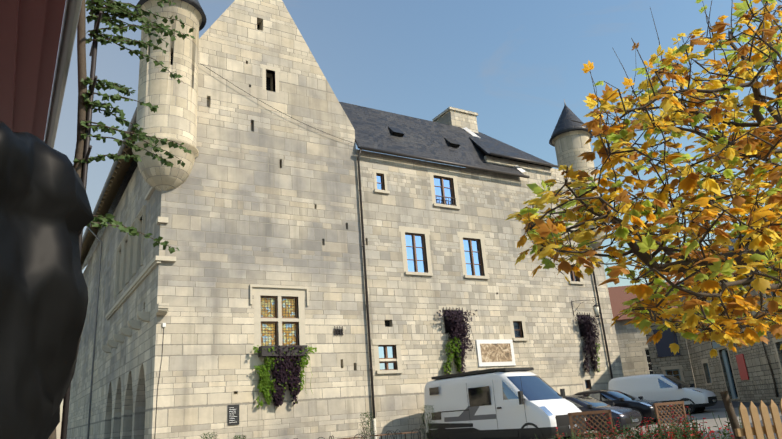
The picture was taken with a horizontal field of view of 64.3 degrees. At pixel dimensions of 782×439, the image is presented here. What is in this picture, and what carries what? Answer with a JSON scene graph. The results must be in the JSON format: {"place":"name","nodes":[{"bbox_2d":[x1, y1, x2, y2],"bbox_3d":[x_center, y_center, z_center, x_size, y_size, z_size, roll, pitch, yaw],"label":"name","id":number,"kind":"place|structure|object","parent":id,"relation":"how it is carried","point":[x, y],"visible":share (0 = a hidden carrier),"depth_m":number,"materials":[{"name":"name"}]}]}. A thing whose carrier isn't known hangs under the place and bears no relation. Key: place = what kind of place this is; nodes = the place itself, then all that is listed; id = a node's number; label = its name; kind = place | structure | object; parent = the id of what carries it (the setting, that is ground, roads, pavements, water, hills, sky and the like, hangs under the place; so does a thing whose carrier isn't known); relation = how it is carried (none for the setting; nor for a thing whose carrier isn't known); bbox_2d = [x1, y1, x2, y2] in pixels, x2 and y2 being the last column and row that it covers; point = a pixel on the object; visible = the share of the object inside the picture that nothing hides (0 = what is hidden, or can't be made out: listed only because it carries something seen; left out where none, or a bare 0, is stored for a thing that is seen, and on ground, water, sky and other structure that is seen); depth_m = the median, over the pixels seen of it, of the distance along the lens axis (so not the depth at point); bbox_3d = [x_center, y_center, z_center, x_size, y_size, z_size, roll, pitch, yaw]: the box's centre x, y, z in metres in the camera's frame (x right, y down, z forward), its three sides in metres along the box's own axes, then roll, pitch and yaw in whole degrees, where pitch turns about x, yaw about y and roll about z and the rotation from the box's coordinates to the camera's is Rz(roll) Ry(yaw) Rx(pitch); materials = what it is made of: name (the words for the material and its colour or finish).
{"place":"outdoors","nodes":[
{"label":"outdoors","id":0,"kind":"place"},
{"bbox_2d":[67,165,156,438],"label":"palace wall","id":1,"kind":"structure","parent":0,"point":[119,405],"depth_m":28.99,"materials":[{"name":"beige stone"}]},
{"bbox_2d":[146,0,373,438],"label":"gable wall","id":2,"kind":"structure","parent":0,"point":[264,194],"depth_m":24.04,"materials":[{"name":"beige stone"}]},
{"bbox_2d":[261,298,295,345],"bbox_3d":[-4.236,3.853,23.417,1.510,1.900,0.010,6,-20,-31],"label":"stained glass","id":3,"kind":"object","parent":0,"point":[269,337],"visible":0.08,"depth_m":23.39,"materials":[{"name":"glass"}]},
{"bbox_2d":[101,64,593,388],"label":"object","id":4,"kind":"object","parent":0,"point":[129,260],"visible":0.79,"depth_m":26.20,"materials":[{"name":"beige stone"}]},
{"bbox_2d":[44,0,781,438],"label":"sky","id":5,"kind":"structure","parent":0,"point":[514,64],"materials":[{"name":"blue"}]},
{"bbox_2d":[257,25,590,387],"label":"windows","id":6,"kind":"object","parent":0,"point":[419,240],"depth_m":27.79,"materials":[{"name":"glass"}]},
{"bbox_2d":[535,427,592,438],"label":"flowering plant","id":7,"kind":"object","parent":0,"point":[573,436],"visible":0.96,"depth_m":12.14,"materials":[{"name":"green plant"}]},
{"bbox_2d":[597,424,649,438],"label":"flowering plant","id":8,"kind":"object","parent":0,"point":[625,432],"visible":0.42,"depth_m":12.45,"materials":[{"name":"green plant"}]},
{"bbox_2d":[506,0,781,357],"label":"chestnut tree","id":9,"kind":"object","parent":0,"point":[739,304],"depth_m":6.13,"materials":[{"name":"yellow plant"}]},
{"bbox_2d":[645,348,652,373],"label":"window","id":10,"kind":"structure","parent":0,"point":[648,360],"depth_m":45.60,"materials":[{"name":"black glass"}]},
{"bbox_2d":[549,405,781,438],"bbox_3d":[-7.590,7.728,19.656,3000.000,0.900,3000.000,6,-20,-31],"label":"ground","id":11,"kind":"structure","parent":0,"point":[707,414],"depth_m":23.73,"materials":[{"name":"grey stone"}]},
{"bbox_2d":[0,0,65,141],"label":"maroon shop front","id":12,"kind":"object","parent":11,"relation":"on","point":[30,31],"depth_m":4.26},
{"bbox_2d":[44,0,81,148],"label":"shop gutter","id":13,"kind":"object","parent":12,"relation":"attached to","point":[69,25],"depth_m":4.64,"materials":[{"name":"grey metal"}]},
{"bbox_2d":[0,121,93,438],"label":"wrapped parasol cover","id":14,"kind":"object","parent":11,"relation":"on","point":[46,215],"visible":1,"depth_m":2.43,"materials":[{"name":"black fabric"}]},
{"bbox_2d":[48,0,194,438],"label":"climbing vine","id":15,"kind":"object","parent":11,"relation":"on","point":[87,105],"visible":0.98,"depth_m":5.24,"materials":[{"name":"green plant"}]},
{"bbox_2d":[294,428,424,438],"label":"terrace chairs","id":16,"kind":"object","parent":11,"relation":"on","point":[385,435],"visible":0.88,"depth_m":21.36,"materials":[{"name":"black"}]},
{"bbox_2d":[339,432,417,438],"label":"terrace tables","id":17,"kind":"object","parent":11,"relation":"on","point":[405,433],"visible":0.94,"depth_m":21.63,"materials":[{"name":"brown wood"}]},
{"bbox_2d":[356,149,619,361],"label":"palace wall","id":18,"kind":"structure","parent":11,"relation":"on","point":[404,305],"depth_m":28.85,"materials":[{"name":"beige stone"}]},
{"bbox_2d":[260,174,589,388],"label":"windows","id":19,"kind":"structure","parent":18,"relation":"attached to","point":[471,251],"depth_m":27.63,"materials":[{"name":"wood"}]},
{"bbox_2d":[339,102,523,174],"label":"roof","id":20,"kind":"structure","parent":18,"relation":"on","point":[386,131],"depth_m":30.14,"materials":[{"name":"grey stone"}]},
{"bbox_2d":[432,107,477,132],"bbox_3d":[3.588,-4.631,33.778,1.910,2.160,1.610,6,-20,-31],"label":"chimney","id":21,"kind":"object","parent":20,"relation":"on","point":[457,117],"visible":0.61,"depth_m":33.36,"materials":[{"name":"beige stone"}]},
{"bbox_2d":[463,127,525,171],"bbox_3d":[5.410,-3.678,32.728,2.680,2.850,1.450,6,-20,-31],"label":"palace zinc flashing","id":22,"kind":"object","parent":20,"relation":"attached to","point":[475,135],"visible":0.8,"depth_m":32.93,"materials":[{"name":"silver metal"}]},
{"bbox_2d":[357,146,612,418],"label":"palace gutters","id":23,"kind":"object","parent":18,"relation":"attached to","point":[361,148],"visible":0.79,"depth_m":28.17,"materials":[{"name":"grey metal"}]},
{"bbox_2d":[373,418,376,438],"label":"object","id":24,"kind":"object","parent":23,"relation":"attached to","point":[374,427],"visible":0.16,"depth_m":23.82,"materials":[{"name":"white"}]},
{"bbox_2d":[476,339,515,366],"bbox_3d":[4.733,6.005,28.067,2.120,1.170,0.064,6,-20,-31],"label":"framed relief panel","id":25,"kind":"object","parent":18,"relation":"attached to","point":[495,352],"visible":1,"depth_m":28.02,"materials":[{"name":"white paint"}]},
{"bbox_2d":[467,132,553,169],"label":"roof","id":26,"kind":"structure","parent":18,"relation":"on","point":[486,144],"depth_m":32.93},
{"bbox_2d":[571,297,599,316],"bbox_3d":[9.869,4.461,31.429,1.164,0.998,0.793,6,-20,-31],"label":"lantern bracket","id":27,"kind":"object","parent":18,"relation":"attached to","point":[595,305],"visible":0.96,"depth_m":31.43,"materials":[{"name":"black metal"}]},
{"bbox_2d":[593,306,598,315],"bbox_3d":[10.365,4.625,31.374,0.290,0.440,0.251,6,-20,-31],"label":"wall lamp","id":28,"kind":"object","parent":27,"relation":"attached to","point":[596,308],"visible":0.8,"depth_m":31.30,"materials":[{"name":"white glass"}]},
{"bbox_2d":[369,356,623,438],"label":"lower wall","id":29,"kind":"structure","parent":11,"relation":"on","point":[399,400],"depth_m":25.72,"materials":[{"name":"beige stone"}]},
{"bbox_2d":[422,367,585,438],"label":"camper van","id":30,"kind":"object","parent":11,"relation":"on","point":[510,403],"visible":0.85,"depth_m":21.34,"materials":[{"name":"white metal"}]},
{"bbox_2d":[568,410,613,438],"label":"lattice panel","id":31,"kind":"object","parent":11,"relation":"on","point":[595,413],"visible":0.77,"depth_m":14.96,"materials":[{"name":"brown wood"}]},
{"bbox_2d":[566,395,641,435],"bbox_3d":[7.238,7.362,23.489,1.900,1.470,4.025,13,-24,-43],"label":"dark grey car","id":32,"kind":"object","parent":11,"relation":"on","point":[584,403],"visible":0.33,"depth_m":22.35,"materials":[{"name":"grey metal"}]},
{"bbox_2d":[574,390,668,424],"bbox_3d":[9.281,7.800,25.868,1.900,1.470,4.025,13,-24,-43],"label":"black car","id":33,"kind":"object","parent":11,"relation":"on","point":[643,407],"visible":0.25,"depth_m":25.01,"materials":[{"name":"black metal"}]},
{"bbox_2d":[614,320,695,385],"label":"house end walls","id":34,"kind":"structure","parent":11,"relation":"on","point":[631,340],"depth_m":45.76,"materials":[{"name":"beige stone"}]},
{"bbox_2d":[608,281,679,320],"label":"roof","id":35,"kind":"structure","parent":34,"relation":"on","point":[618,295],"depth_m":48.97,"materials":[{"name":"red tile"}]},
{"bbox_2d":[641,345,648,373],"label":"window frame","id":36,"kind":"object","parent":34,"relation":"attached to","point":[644,353],"visible":0.12,"depth_m":45.48,"materials":[{"name":"stone"}]},
{"bbox_2d":[608,374,716,413],"bbox_3d":[12.368,8.001,28.501,4.380,1.820,2.020,-18,-22,38],"label":"white van","id":37,"kind":"object","parent":11,"relation":"on","point":[662,388],"visible":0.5,"depth_m":27.76,"materials":[{"name":"white metal"}]},
{"bbox_2d":[646,320,695,387],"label":"house wing walls","id":38,"kind":"structure","parent":11,"relation":"on","point":[682,359],"depth_m":38.34,"materials":[{"name":"grey stone"}]},
{"bbox_2d":[653,328,680,356],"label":"door","id":39,"kind":"structure","parent":38,"relation":"attached to","point":[663,345],"depth_m":38.60,"materials":[{"name":"blue wood"}]},
{"bbox_2d":[661,365,684,381],"bbox_3d":[17.287,9.639,38.074,0.872,1.340,1.120,6,-20,-31],"label":"window frame","id":40,"kind":"object","parent":38,"relation":"attached to","point":[679,367],"visible":0.5,"depth_m":38.13,"materials":[{"name":"grey stone"}]},
{"bbox_2d":[667,370,679,379],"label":"window","id":41,"kind":"structure","parent":38,"relation":"in","point":[675,373],"depth_m":38.28,"materials":[{"name":"glass"}]},
{"bbox_2d":[665,369,681,380],"bbox_3d":[17.360,9.729,38.208,0.516,1.000,0.696,6,-20,-31],"label":"window frame","id":42,"kind":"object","parent":38,"relation":"in","point":[672,372],"depth_m":38.25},
{"bbox_2d":[653,401,693,438],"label":"lattice planter","id":43,"kind":"object","parent":11,"relation":"on","point":[665,404],"visible":0.52,"depth_m":16.51,"materials":[{"name":"brown wood"}]},
{"bbox_2d":[678,243,781,403],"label":"shop house walls","id":44,"kind":"structure","parent":11,"relation":"on","point":[757,386],"depth_m":29.48,"materials":[{"name":"grey stone"}]},
{"bbox_2d":[678,206,777,286],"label":"roof","id":45,"kind":"structure","parent":44,"relation":"on","point":[730,248],"depth_m":33.43,"materials":[{"name":"red tile"}]},
{"bbox_2d":[699,266,781,398],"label":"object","id":46,"kind":"object","parent":44,"relation":"attached to","point":[704,361],"visible":0.23,"depth_m":31.57,"materials":[{"name":"grey stone"}]},
{"bbox_2d":[706,266,781,398],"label":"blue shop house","id":47,"kind":"structure","parent":44,"relation":"attached to","point":[728,371],"depth_m":32.28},
{"bbox_2d":[718,265,775,396],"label":"shutter","id":48,"kind":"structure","parent":44,"relation":"attached to","point":[741,364],"depth_m":30.05,"materials":[{"name":"red wood"}]},
{"bbox_2d":[754,327,777,396],"bbox_3d":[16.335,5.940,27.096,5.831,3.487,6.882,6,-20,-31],"label":"drainpipe","id":49,"kind":"object","parent":44,"relation":"attached to","point":[775,387],"visible":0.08,"depth_m":26.79,"materials":[{"name":"grey metal"}]},
{"bbox_2d":[720,391,743,438],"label":"leaning post","id":50,"kind":"object","parent":11,"relation":"on","point":[731,414],"visible":1,"depth_m":6.46,"materials":[{"name":"brown wood"}]},
{"bbox_2d":[734,398,781,438],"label":"picket fence","id":51,"kind":"object","parent":11,"relation":"on","point":[758,430],"visible":1,"depth_m":5.92,"materials":[{"name":"brown wood"}]},
{"bbox_3d":[-3.321,6.834,35.660,21.580,11.700,19.080,6,-20,-31],"label":"palace","id":52,"kind":"object","parent":11,"relation":"on","visible":0},
{"bbox_2d":[82,107,136,438],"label":"palace west gutter","id":53,"kind":"object","parent":52,"relation":"attached to","point":[122,146],"visible":0.73,"depth_m":33.28,"materials":[{"name":"grey metal"}]},
{"bbox_2d":[82,121,137,269],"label":"roof","id":54,"kind":"structure","parent":52,"relation":"attached to","point":[125,181],"depth_m":36.73,"materials":[{"name":"stone"}]},
{"bbox_2d":[81,118,136,266],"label":"palace eave rafters","id":55,"kind":"object","parent":54,"relation":"attached to","point":[113,188],"visible":0.52,"depth_m":32.49,"materials":[{"name":"brown wood"}]},
{"bbox_2d":[132,0,201,190],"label":"turret","id":56,"kind":"object","parent":52,"relation":"attached to","point":[173,118],"visible":0.67,"depth_m":22.85,"materials":[{"name":"beige stone"}]},
{"bbox_2d":[135,0,206,30],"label":"turret roof","id":57,"kind":"structure","parent":56,"relation":"on","point":[196,4],"depth_m":24.46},
{"bbox_2d":[228,404,238,424],"bbox_3d":[-5.405,6.709,21.390,0.390,0.660,0.034,6,-20,-31],"label":"wall plaque","id":58,"kind":"object","parent":52,"relation":"attached to","point":[233,414],"depth_m":21.37,"materials":[{"name":"black metal"}]},
{"bbox_2d":[155,63,355,431],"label":"wall cables","id":59,"kind":"object","parent":52,"relation":"attached to","point":[281,112],"depth_m":24.91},
{"bbox_2d":[258,345,307,356],"bbox_3d":[-3.942,4.817,22.762,1.750,0.370,0.400,6,-20,-31],"label":"window box","id":60,"kind":"object","parent":52,"relation":"attached to","point":[264,352],"visible":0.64,"depth_m":22.53,"materials":[{"name":"grey metal"}]},
{"bbox_2d":[253,345,316,407],"bbox_3d":[-3.795,5.622,22.495,2.444,2.171,0.506,6,-20,-31],"label":"plant","id":61,"kind":"object","parent":52,"relation":"attached to","point":[288,370],"visible":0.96,"depth_m":22.48,"materials":[{"name":"purple plant"}]},
{"bbox_2d":[254,364,272,404],"bbox_3d":[-4.489,5.844,22.055,0.722,1.442,0.367,6,-20,-31],"label":"ivy","id":62,"kind":"object","parent":61,"relation":"attached to","point":[265,388],"visible":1,"depth_m":22.07,"materials":[{"name":"green plant"}]},
{"bbox_2d":[437,308,476,374],"bbox_3d":[2.985,5.283,26.907,1.953,2.845,0.535,6,-20,-31],"label":"climbing plant","id":63,"kind":"object","parent":52,"relation":"attached to","point":[456,349],"visible":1,"depth_m":26.88,"materials":[{"name":"purple plant"}]},
{"bbox_2d":[552,130,606,247],"bbox_3d":[10.689,-1.451,35.050,2.160,6.860,2.160,6,-20,-31],"label":"turret","id":64,"kind":"object","parent":52,"relation":"attached to","point":[570,146],"visible":0.31,"depth_m":34.94,"materials":[{"name":"beige stone"}]},
{"bbox_2d":[549,105,592,146],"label":"turret roof","id":65,"kind":"structure","parent":64,"relation":"on","point":[565,123],"depth_m":35.62,"materials":[{"name":"grey stone"}]},
{"bbox_2d":[575,315,602,372],"bbox_3d":[10.087,6.190,31.069,1.632,2.906,0.562,6,-20,-31],"label":"hanging plant","id":66,"kind":"object","parent":52,"relation":"attached to","point":[591,338],"visible":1,"depth_m":31.05,"materials":[{"name":"purple plant"}]},
{"bbox_3d":[3.634,3.054,6.678,1.000,0.340,0.975,6,-20,-31],"label":"flower bed planter","id":67,"kind":"object","parent":11,"relation":"on","visible":0},
{"bbox_2d":[661,415,765,438],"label":"flower bed","id":68,"kind":"object","parent":67,"relation":"on","point":[702,433],"visible":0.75,"depth_m":6.97,"materials":[{"name":"red plant"}]},
{"bbox_3d":[3.439,3.674,8.590,1.200,0.340,1.170,6,-20,-31],"label":"flower bed planter","id":69,"kind":"object","parent":11,"relation":"on","visible":0},
{"bbox_2d":[577,415,681,438],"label":"flower bed","id":70,"kind":"object","parent":69,"relation":"on","point":[618,431],"visible":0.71,"depth_m":8.88,"materials":[{"name":"red plant"}]},
{"bbox_3d":[-0.745,7.925,21.080,0.532,0.380,0.532,6,-20,-31],"label":"shrub planter","id":71,"kind":"object","parent":11,"relation":"on","visible":0},
{"bbox_2d":[360,411,374,438],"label":"shrub","id":72,"kind":"object","parent":71,"relation":"in","point":[367,428],"visible":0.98,"depth_m":21.31,"materials":[{"name":"green plant"}]},
{"bbox_3d":[1.411,8.094,22.140,0.560,0.380,0.560,6,-20,-31],"label":"shrub planter","id":73,"kind":"object","parent":11,"relation":"on","visible":0},
{"bbox_2d":[420,404,436,438],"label":"shrub","id":74,"kind":"object","parent":73,"relation":"in","point":[429,422],"visible":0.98,"depth_m":22.37,"materials":[{"name":"green plant"}]},
{"bbox_3d":[-5.417,7.441,18.413,0.630,0.380,0.630,6,-20,-31],"label":"shrub planter","id":75,"kind":"object","parent":11,"relation":"on","visible":0},
{"bbox_2d":[200,432,218,438],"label":"shrub","id":76,"kind":"object","parent":75,"relation":"in","point":[209,435],"visible":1,"depth_m":18.71,"materials":[{"name":"green plant"}]},
{"bbox_2d":[637,417,698,438],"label":"flowering plants","id":77,"kind":"object","parent":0,"point":[682,423],"visible":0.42,"depth_m":13.32,"materials":[{"name":"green plant"}]},
{"bbox_2d":[603,405,742,438],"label":"flower bed","id":78,"kind":"object","parent":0,"point":[656,435],"visible":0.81,"depth_m":7.89,"materials":[{"name":"green plant"}]},
{"bbox_2d":[670,400,781,438],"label":"pavement","id":79,"kind":"structure","parent":0,"point":[720,404],"depth_m":27.07,"materials":[{"name":"grey stone"}]}
]}

